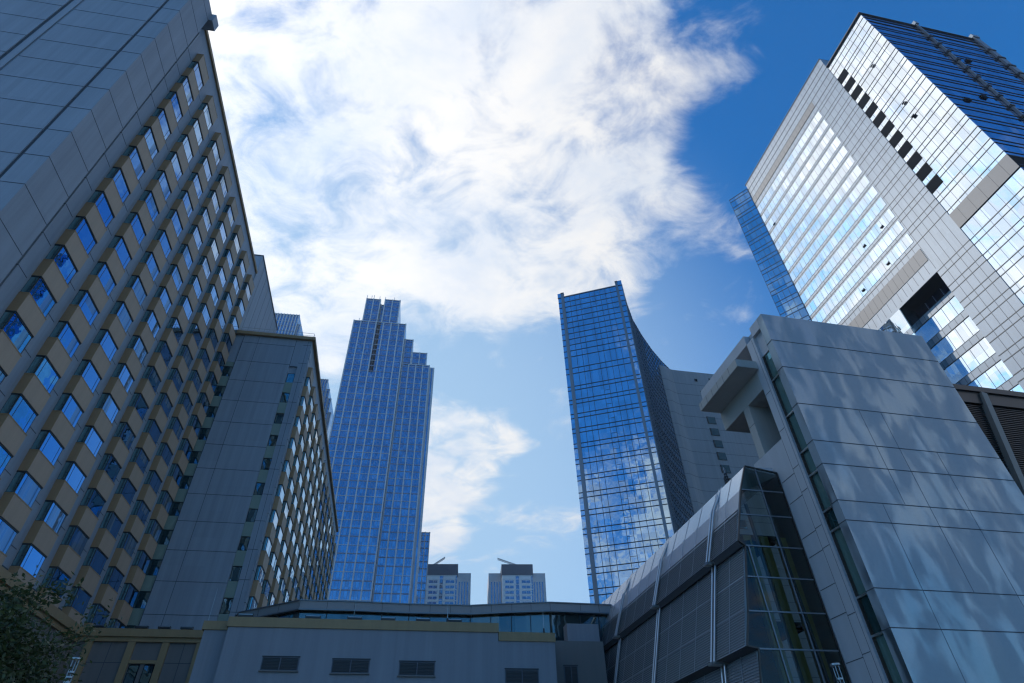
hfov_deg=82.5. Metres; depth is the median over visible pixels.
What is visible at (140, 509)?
window
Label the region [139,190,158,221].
window
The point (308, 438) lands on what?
window
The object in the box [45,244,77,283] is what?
window
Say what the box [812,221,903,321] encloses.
ribbon window
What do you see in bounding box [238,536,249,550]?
end window
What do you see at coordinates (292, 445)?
window
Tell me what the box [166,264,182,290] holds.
window
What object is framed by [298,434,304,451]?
window
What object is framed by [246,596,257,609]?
window
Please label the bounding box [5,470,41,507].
window
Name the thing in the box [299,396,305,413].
window
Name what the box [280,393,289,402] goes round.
end window
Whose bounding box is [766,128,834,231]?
ribbon window
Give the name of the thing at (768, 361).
strip window
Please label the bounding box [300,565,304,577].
window
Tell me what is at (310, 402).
window
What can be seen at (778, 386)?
strip window
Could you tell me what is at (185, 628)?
floodlight
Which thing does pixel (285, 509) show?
window
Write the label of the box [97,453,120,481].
window
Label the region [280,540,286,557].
window
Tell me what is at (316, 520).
window
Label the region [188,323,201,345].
window
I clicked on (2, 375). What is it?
window
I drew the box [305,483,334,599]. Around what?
windows
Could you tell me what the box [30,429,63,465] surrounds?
window
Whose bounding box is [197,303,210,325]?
window
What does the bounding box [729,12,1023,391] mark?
office tower
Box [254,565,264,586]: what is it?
window
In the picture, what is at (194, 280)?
window
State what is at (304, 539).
window
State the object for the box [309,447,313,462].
window
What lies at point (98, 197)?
window
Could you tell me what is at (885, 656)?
strip window
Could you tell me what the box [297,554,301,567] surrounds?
window
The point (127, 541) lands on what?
window
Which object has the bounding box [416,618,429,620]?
floodlight
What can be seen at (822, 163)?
ribbon window
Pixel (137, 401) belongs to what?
window
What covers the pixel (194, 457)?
stair window
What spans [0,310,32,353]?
window
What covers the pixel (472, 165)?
sky
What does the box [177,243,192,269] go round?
window
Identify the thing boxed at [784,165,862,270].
ribbon window
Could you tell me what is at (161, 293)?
window
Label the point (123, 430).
window
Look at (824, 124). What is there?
ribbon window
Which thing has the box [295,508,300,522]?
window
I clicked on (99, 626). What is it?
floodlight
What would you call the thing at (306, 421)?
window
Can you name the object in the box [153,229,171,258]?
window
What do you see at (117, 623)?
window
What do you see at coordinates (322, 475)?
window
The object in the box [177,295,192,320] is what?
window
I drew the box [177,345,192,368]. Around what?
window
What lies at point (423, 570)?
glass block
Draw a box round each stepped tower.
[275,313,302,335]
[321,379,333,439]
[327,295,433,602]
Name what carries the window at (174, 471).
in the hotel building at (128, 269)
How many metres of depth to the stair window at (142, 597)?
58.98 m
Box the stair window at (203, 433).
[197,428,209,439]
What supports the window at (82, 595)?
in the hotel building at (128, 269)
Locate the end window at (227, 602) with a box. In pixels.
[219,598,233,613]
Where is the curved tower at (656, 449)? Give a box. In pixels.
[557,280,758,603]
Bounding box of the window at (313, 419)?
[310,413,315,428]
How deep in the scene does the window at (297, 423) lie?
76.58 m
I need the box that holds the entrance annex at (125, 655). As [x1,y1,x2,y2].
[0,565,202,682]
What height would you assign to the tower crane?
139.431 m
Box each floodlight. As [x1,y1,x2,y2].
[93,624,106,627]
[135,625,148,628]
[158,626,171,628]
[180,626,193,629]
[237,613,253,616]
[305,615,320,618]
[347,616,361,619]
[381,617,395,619]
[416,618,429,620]
[448,619,461,621]
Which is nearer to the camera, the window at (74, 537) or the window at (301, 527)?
the window at (74, 537)
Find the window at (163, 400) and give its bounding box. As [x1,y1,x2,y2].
[155,392,172,417]
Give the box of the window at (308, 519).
[306,513,310,525]
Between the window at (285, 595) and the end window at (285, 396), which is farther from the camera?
the window at (285, 595)
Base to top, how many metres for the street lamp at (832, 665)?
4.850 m
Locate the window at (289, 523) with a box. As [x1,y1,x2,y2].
[286,516,292,532]
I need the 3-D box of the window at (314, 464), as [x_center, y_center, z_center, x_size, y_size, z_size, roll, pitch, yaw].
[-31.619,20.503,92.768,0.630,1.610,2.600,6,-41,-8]
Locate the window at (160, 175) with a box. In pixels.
[152,170,170,199]
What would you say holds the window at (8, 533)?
in the hotel building at (128, 269)
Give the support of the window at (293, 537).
in the hotel wing
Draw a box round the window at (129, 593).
[118,583,138,606]
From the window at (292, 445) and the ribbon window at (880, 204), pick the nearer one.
the window at (292, 445)
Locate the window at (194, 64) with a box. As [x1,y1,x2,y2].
[188,61,202,90]
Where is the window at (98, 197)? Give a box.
[87,190,113,227]
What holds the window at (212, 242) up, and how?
in the hotel building at (128, 269)
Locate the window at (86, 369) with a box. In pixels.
[74,359,101,392]
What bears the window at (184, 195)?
in the hotel building at (128, 269)
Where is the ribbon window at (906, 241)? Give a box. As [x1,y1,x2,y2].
[827,233,912,323]
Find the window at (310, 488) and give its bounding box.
[307,481,312,494]
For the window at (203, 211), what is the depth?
66.45 m
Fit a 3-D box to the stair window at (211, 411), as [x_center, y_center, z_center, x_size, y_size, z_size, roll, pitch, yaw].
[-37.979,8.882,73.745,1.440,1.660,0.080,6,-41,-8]
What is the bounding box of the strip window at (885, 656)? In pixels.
[872,635,902,682]
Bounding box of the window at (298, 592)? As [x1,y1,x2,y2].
[295,587,300,599]
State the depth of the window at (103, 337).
48.33 m
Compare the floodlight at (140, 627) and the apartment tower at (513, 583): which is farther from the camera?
the apartment tower at (513, 583)
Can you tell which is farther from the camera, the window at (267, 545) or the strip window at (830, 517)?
the window at (267, 545)
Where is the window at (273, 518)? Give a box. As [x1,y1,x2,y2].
[269,509,278,528]
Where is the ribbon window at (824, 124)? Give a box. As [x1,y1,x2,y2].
[761,119,827,222]
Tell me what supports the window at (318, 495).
in the hotel wing
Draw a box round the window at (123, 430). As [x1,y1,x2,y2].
[113,422,135,449]
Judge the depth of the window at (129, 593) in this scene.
56.62 m
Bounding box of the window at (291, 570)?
[288,565,294,579]
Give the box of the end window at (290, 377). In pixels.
[286,373,294,382]
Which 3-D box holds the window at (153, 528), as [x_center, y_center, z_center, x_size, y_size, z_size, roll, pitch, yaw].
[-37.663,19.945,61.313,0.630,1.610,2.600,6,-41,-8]
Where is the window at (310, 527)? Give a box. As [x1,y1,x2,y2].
[308,525,312,538]
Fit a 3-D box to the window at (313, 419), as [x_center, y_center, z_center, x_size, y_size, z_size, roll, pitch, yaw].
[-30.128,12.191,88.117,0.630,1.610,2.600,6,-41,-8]
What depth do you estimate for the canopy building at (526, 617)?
49.45 m
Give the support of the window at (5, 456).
in the hotel building at (128, 269)
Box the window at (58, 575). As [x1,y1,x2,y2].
[40,566,70,597]
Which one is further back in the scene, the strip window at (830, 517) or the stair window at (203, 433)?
the stair window at (203, 433)
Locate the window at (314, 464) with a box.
[312,462,316,475]
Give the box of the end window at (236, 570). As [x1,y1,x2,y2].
[229,566,241,580]
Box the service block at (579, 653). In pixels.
[555,623,607,682]
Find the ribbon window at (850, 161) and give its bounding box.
[779,155,854,260]
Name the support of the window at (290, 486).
in the hotel wing
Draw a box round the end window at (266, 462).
[260,458,271,469]
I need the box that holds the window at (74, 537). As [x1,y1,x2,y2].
[60,525,88,555]
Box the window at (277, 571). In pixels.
[273,565,281,582]
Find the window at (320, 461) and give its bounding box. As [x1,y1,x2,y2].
[318,458,321,470]
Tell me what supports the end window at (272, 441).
in the hotel wing
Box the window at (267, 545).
[261,536,271,556]
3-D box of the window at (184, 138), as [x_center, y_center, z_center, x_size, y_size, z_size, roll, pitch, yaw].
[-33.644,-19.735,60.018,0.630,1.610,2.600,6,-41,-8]
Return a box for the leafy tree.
[0,565,121,682]
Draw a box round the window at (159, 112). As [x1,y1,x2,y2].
[152,107,170,140]
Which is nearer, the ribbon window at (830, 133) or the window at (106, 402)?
the window at (106, 402)
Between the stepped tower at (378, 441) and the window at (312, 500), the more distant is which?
the stepped tower at (378, 441)
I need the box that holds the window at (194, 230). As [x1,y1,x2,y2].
[188,224,202,249]
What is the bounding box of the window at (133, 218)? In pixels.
[124,211,145,244]
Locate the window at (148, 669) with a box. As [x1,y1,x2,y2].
[138,664,154,682]
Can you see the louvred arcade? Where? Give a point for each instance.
(720, 586)
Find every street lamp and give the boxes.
[63,657,80,682]
[830,663,844,682]
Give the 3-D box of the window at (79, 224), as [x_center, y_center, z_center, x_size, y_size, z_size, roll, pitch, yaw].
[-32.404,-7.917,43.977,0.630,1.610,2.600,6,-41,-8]
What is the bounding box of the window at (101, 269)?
[90,261,115,296]
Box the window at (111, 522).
[99,511,122,538]
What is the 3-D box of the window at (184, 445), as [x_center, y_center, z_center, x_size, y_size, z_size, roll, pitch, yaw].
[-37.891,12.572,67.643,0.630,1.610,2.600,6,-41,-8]
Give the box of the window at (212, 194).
[206,189,219,213]
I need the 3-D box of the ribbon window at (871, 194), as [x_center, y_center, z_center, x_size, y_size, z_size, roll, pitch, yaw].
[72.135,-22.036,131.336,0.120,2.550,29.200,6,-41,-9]
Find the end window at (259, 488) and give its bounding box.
[253,483,264,494]
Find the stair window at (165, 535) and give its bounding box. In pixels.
[157,529,172,544]
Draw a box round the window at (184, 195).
[177,190,192,217]
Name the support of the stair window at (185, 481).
in the hotel wing
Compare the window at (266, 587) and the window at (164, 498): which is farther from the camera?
the window at (266, 587)
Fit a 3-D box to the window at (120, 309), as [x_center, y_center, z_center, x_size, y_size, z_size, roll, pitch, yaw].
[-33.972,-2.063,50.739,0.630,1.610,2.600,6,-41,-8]
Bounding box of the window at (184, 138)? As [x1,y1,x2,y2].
[177,134,192,162]
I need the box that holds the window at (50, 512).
[35,500,67,533]
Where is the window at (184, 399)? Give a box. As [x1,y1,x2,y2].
[177,392,192,414]
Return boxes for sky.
[208,0,1023,604]
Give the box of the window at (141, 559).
[132,550,150,572]
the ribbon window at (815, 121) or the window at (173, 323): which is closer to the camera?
the window at (173, 323)
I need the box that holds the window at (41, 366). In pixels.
[25,355,59,393]
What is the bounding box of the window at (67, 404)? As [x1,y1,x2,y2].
[53,393,83,427]
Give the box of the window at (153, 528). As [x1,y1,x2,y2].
[144,519,162,541]
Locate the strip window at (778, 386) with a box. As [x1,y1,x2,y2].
[772,377,793,416]
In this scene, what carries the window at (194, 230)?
in the hotel building at (128, 269)
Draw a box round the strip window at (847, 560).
[831,528,866,598]
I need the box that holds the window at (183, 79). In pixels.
[177,75,192,105]
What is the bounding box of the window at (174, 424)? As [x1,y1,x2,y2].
[167,416,182,439]
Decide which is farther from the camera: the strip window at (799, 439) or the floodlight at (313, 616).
the floodlight at (313, 616)
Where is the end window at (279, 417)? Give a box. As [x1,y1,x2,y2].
[274,413,283,423]
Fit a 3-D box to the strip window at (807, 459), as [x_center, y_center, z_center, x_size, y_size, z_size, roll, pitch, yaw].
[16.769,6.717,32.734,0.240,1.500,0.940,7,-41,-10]
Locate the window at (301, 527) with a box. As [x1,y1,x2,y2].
[298,521,303,534]
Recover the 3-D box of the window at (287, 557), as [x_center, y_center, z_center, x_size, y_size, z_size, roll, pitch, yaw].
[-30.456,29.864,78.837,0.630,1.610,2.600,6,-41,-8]
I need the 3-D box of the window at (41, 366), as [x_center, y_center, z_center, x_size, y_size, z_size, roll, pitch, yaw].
[-32.960,2.383,41.028,0.630,1.610,2.600,6,-41,-8]
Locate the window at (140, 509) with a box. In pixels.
[131,500,149,524]
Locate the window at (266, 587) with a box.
[261,579,270,598]
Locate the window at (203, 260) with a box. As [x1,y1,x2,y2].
[197,255,210,278]
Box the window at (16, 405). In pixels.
[0,393,37,432]
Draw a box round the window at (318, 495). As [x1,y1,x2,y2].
[316,488,320,499]
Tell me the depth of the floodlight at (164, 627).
49.74 m
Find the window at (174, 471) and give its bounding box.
[167,463,182,485]
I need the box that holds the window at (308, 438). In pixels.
[306,432,311,445]
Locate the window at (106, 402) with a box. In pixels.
[95,392,119,422]
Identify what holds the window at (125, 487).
in the hotel building at (128, 269)
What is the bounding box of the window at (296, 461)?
[293,455,299,472]
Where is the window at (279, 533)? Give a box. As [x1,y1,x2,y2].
[275,525,282,543]
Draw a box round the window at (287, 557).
[284,553,290,569]
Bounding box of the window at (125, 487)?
[115,478,136,504]
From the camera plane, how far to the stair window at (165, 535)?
63.19 m
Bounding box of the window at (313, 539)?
[311,536,314,549]
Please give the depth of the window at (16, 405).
38.63 m
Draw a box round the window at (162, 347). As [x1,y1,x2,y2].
[155,340,171,365]
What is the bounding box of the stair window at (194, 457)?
[188,451,201,463]
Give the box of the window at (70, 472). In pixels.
[57,461,86,493]
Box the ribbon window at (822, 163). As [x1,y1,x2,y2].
[770,137,840,240]
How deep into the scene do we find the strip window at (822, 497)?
31.69 m
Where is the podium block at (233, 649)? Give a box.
[189,616,556,682]
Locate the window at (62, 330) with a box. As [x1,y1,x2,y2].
[49,320,80,357]
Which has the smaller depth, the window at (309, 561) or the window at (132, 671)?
the window at (132, 671)
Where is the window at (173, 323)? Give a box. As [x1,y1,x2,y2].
[166,317,182,341]
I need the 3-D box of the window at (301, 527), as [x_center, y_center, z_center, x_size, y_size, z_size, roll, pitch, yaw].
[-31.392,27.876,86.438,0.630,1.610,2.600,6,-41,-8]
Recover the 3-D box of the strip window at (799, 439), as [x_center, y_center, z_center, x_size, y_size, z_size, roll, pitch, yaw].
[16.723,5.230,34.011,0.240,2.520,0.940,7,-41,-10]
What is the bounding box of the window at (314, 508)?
[312,506,316,518]
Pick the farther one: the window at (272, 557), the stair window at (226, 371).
the stair window at (226, 371)
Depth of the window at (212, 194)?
68.56 m
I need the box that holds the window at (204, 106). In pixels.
[198,102,211,130]
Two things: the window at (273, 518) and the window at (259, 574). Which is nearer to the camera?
the window at (259, 574)
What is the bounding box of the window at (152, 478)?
[144,470,161,494]
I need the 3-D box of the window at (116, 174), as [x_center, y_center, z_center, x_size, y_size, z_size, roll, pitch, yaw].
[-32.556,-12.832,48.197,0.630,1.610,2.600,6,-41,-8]
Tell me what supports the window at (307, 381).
in the hotel wing
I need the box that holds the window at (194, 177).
[188,172,202,199]
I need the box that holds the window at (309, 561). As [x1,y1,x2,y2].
[307,555,311,568]
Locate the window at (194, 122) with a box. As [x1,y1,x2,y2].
[188,117,202,145]
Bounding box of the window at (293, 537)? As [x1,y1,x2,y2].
[290,530,295,545]
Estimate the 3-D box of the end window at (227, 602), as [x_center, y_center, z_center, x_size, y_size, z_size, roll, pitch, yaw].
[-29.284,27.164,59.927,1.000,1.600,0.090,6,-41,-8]
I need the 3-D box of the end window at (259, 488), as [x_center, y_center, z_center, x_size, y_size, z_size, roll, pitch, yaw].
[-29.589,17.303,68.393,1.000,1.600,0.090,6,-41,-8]
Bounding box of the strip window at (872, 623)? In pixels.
[857,595,882,636]
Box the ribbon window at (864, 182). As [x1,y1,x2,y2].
[790,175,869,281]
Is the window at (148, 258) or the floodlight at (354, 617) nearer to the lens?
the floodlight at (354, 617)
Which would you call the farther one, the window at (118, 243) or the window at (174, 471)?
the window at (174, 471)
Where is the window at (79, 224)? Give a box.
[67,215,96,253]
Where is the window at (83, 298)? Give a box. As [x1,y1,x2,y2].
[71,289,98,325]
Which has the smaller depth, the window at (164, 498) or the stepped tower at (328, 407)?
the window at (164, 498)
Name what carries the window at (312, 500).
in the hotel wing
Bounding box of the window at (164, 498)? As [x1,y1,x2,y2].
[156,490,172,512]
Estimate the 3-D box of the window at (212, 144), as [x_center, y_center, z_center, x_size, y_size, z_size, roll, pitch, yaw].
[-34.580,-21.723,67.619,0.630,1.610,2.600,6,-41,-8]
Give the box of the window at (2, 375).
[0,368,6,383]
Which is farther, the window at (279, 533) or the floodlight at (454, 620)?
the window at (279, 533)
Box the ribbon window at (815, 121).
[757,111,821,213]
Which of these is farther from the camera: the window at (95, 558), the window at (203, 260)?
the window at (203, 260)
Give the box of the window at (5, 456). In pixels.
[0,443,12,475]
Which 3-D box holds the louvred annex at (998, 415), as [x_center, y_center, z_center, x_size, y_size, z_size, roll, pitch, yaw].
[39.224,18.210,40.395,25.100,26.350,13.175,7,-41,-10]
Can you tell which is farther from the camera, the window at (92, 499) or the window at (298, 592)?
the window at (298, 592)
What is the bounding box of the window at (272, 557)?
[268,552,276,569]
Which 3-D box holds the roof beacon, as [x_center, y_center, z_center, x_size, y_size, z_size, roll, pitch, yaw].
[13.855,8.890,37.648,0.406,1.700,0.406,7,-41,-10]
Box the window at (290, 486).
[287,477,293,493]
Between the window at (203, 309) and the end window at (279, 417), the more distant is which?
the end window at (279, 417)
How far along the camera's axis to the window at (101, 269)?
47.09 m
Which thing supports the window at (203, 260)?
in the hotel building at (128, 269)
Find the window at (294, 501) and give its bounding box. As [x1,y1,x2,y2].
[291,493,297,509]
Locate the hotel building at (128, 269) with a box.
[0,0,257,627]
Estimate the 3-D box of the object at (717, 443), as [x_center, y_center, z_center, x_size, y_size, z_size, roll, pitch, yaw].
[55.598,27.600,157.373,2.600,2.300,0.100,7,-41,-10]
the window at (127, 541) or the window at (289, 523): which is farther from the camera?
the window at (289, 523)
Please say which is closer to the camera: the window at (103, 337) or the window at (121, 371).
the window at (103, 337)
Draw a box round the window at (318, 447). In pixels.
[316,444,319,457]
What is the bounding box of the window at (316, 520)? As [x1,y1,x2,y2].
[315,518,318,529]
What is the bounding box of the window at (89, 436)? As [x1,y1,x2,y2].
[77,425,103,456]
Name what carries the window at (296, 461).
in the hotel wing
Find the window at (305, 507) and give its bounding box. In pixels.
[303,500,307,515]
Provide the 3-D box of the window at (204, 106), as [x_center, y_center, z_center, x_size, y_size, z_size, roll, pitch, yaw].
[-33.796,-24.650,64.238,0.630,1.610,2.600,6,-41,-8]
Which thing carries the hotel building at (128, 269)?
on the ground
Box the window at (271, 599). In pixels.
[267,592,275,605]
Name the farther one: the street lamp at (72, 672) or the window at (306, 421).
the window at (306, 421)
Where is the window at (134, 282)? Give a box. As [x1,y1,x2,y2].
[125,275,146,306]
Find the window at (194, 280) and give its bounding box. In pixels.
[188,275,201,298]
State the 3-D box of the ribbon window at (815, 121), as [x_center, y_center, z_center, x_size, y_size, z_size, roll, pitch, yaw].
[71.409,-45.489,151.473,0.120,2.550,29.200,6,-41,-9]
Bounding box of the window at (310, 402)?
[308,396,313,410]
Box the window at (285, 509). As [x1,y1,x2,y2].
[281,501,288,518]
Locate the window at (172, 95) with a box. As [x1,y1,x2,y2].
[164,91,182,122]
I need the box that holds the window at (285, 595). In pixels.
[283,589,288,601]
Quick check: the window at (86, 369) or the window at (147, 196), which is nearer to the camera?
the window at (86, 369)
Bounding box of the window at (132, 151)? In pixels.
[122,145,144,180]
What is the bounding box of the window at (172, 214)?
[166,209,182,236]
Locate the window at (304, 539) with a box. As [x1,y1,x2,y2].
[301,533,306,547]
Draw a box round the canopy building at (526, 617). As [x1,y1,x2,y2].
[235,599,610,641]
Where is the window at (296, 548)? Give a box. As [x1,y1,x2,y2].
[293,543,298,556]
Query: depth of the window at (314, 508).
96.90 m
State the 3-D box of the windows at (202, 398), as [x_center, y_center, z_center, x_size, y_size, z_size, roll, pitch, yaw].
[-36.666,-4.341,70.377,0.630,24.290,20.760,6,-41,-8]
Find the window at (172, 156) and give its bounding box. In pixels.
[165,151,182,180]
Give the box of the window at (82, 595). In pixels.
[64,586,90,613]
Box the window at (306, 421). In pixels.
[303,414,308,430]
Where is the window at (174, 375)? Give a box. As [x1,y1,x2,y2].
[167,368,182,391]
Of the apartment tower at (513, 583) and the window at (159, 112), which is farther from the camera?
the apartment tower at (513, 583)
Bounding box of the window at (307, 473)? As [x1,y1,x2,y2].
[304,466,309,480]
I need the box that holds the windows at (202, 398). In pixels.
[187,174,250,435]
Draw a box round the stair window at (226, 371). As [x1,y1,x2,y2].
[221,366,232,375]
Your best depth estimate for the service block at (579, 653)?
43.85 m
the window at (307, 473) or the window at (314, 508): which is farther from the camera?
the window at (314, 508)
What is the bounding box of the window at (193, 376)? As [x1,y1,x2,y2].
[188,370,201,392]
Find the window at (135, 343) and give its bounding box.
[127,335,147,364]
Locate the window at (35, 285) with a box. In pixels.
[20,275,55,316]
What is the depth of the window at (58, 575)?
44.40 m
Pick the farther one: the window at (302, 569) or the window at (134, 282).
the window at (302, 569)
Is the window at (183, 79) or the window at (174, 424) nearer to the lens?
the window at (183, 79)
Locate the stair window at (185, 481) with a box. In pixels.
[179,475,192,488]
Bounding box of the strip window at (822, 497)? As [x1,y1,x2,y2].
[809,473,831,512]
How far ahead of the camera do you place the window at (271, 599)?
70.67 m
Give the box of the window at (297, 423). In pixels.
[293,416,301,433]
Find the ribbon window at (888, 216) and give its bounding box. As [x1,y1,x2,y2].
[806,209,894,315]
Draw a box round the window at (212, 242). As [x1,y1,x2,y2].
[206,237,218,261]
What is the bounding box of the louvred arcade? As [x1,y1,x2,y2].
[602,465,850,682]
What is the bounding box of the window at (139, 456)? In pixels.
[129,447,148,473]
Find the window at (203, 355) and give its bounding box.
[197,348,209,369]
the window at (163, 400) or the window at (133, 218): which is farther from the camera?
the window at (163, 400)
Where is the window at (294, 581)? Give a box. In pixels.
[292,576,297,591]
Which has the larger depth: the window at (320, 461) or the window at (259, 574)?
the window at (320, 461)
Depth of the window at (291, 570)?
81.72 m
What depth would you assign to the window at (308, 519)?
91.46 m
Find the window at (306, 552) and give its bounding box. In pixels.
[304,545,308,557]
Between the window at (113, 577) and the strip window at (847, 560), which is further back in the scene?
the window at (113, 577)
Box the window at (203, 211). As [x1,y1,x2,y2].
[197,206,210,231]
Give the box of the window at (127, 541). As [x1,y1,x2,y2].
[117,531,137,556]
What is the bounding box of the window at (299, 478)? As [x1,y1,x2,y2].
[296,472,302,487]
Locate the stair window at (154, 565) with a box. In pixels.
[145,559,161,575]
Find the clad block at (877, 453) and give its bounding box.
[699,314,1023,682]
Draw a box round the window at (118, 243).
[107,235,131,269]
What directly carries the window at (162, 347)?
in the hotel building at (128, 269)
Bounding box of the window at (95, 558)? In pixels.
[82,547,107,574]
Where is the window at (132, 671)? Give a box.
[123,664,139,682]
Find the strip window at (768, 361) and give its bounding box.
[762,351,778,380]
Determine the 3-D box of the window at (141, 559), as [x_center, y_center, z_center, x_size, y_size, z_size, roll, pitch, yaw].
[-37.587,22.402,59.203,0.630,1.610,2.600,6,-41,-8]
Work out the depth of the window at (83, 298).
44.97 m
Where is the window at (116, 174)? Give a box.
[105,167,129,202]
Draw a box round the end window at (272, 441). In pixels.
[267,435,277,445]
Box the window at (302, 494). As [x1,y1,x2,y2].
[300,486,305,501]
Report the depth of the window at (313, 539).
98.22 m
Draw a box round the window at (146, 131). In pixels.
[137,126,158,159]
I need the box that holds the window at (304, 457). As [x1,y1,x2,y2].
[301,451,307,467]
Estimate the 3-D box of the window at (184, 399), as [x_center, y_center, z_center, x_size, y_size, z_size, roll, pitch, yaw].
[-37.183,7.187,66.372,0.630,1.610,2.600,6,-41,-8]
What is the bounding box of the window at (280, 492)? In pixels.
[275,484,284,502]
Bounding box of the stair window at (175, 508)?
[168,501,182,515]
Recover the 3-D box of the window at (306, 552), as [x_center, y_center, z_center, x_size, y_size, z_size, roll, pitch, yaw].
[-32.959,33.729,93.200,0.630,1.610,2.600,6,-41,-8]
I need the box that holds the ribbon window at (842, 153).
[775,146,847,250]
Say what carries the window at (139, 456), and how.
in the hotel building at (128, 269)
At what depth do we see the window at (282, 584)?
76.20 m
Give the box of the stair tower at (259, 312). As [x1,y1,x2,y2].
[238,254,277,332]
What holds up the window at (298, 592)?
in the hotel wing
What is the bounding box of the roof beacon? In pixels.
[723,467,729,484]
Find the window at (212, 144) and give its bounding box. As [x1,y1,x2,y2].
[207,140,220,165]
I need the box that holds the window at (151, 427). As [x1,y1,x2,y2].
[143,419,160,443]
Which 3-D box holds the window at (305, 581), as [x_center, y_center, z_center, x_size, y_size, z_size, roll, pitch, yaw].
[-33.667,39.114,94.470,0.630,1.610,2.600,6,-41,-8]
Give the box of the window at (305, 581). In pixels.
[303,575,307,588]
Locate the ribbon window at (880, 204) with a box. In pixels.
[800,197,885,303]
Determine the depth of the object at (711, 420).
162.16 m
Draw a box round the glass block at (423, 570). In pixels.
[416,532,429,603]
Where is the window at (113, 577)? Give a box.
[101,566,123,591]
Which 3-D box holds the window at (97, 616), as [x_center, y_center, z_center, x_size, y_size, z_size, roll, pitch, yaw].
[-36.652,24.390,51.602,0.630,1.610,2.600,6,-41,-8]
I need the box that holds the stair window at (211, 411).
[206,406,217,417]
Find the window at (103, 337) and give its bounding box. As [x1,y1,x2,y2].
[92,328,117,361]
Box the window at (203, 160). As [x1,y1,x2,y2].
[198,155,211,180]
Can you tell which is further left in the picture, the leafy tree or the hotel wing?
the leafy tree
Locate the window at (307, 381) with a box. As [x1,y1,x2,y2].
[304,377,310,393]
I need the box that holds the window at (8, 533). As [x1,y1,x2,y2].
[0,516,17,553]
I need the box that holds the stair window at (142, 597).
[132,591,150,607]
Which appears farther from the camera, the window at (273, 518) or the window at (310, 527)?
the window at (310, 527)
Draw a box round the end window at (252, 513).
[246,509,257,521]
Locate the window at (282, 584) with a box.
[278,578,285,593]
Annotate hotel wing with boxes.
[125,327,338,629]
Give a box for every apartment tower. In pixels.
[425,564,470,604]
[487,564,546,603]
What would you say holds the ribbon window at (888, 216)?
in the office tower at (884, 190)
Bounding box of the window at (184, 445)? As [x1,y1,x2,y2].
[178,438,192,459]
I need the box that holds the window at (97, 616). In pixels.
[86,603,109,624]
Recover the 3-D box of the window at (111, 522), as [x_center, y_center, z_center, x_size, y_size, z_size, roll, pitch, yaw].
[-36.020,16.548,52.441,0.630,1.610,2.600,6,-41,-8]
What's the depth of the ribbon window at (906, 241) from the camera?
118.44 m
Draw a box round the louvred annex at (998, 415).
[953,384,1023,494]
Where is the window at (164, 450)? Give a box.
[156,442,172,465]
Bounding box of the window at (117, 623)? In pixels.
[107,618,124,627]
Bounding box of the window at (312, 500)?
[310,494,314,506]
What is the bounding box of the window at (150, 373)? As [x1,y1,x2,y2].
[142,365,160,391]
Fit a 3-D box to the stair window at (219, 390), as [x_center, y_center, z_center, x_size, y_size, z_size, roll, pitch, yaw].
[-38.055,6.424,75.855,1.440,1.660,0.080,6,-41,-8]
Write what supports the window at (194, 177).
in the hotel building at (128, 269)
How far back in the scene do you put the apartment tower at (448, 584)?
338.40 m
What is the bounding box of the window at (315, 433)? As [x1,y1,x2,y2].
[313,429,317,443]
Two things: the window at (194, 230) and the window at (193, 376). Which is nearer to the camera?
the window at (194, 230)
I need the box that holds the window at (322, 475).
[320,471,323,484]
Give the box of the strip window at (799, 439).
[786,413,807,453]
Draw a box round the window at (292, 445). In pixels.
[288,437,295,454]
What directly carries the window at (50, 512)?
in the hotel building at (128, 269)
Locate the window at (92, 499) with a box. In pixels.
[79,488,105,517]
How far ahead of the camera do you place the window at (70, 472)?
45.32 m
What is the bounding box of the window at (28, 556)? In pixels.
[11,543,46,577]
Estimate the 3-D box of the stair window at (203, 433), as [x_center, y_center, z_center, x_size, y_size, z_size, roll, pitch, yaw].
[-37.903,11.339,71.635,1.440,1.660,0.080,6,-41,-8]
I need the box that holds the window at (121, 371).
[111,362,133,392]
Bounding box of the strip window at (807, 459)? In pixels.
[800,449,817,476]
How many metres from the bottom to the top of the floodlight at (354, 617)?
0.320 m
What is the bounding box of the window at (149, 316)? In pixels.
[141,309,159,338]
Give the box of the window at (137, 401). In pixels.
[128,392,148,420]
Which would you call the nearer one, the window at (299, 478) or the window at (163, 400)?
the window at (163, 400)
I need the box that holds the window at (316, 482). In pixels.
[314,476,318,486]
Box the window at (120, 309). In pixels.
[109,300,132,331]
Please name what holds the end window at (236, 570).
in the hotel wing
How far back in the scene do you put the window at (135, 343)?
53.78 m
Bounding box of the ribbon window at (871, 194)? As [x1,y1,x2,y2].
[795,186,877,292]
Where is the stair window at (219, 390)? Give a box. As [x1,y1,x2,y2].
[214,385,225,395]
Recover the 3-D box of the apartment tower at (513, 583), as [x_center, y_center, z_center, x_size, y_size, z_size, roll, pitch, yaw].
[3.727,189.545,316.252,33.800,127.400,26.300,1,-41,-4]
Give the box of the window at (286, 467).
[282,460,290,477]
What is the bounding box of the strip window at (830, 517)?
[823,508,839,531]
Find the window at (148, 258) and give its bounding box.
[140,251,159,280]
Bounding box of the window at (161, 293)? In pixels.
[154,286,171,313]

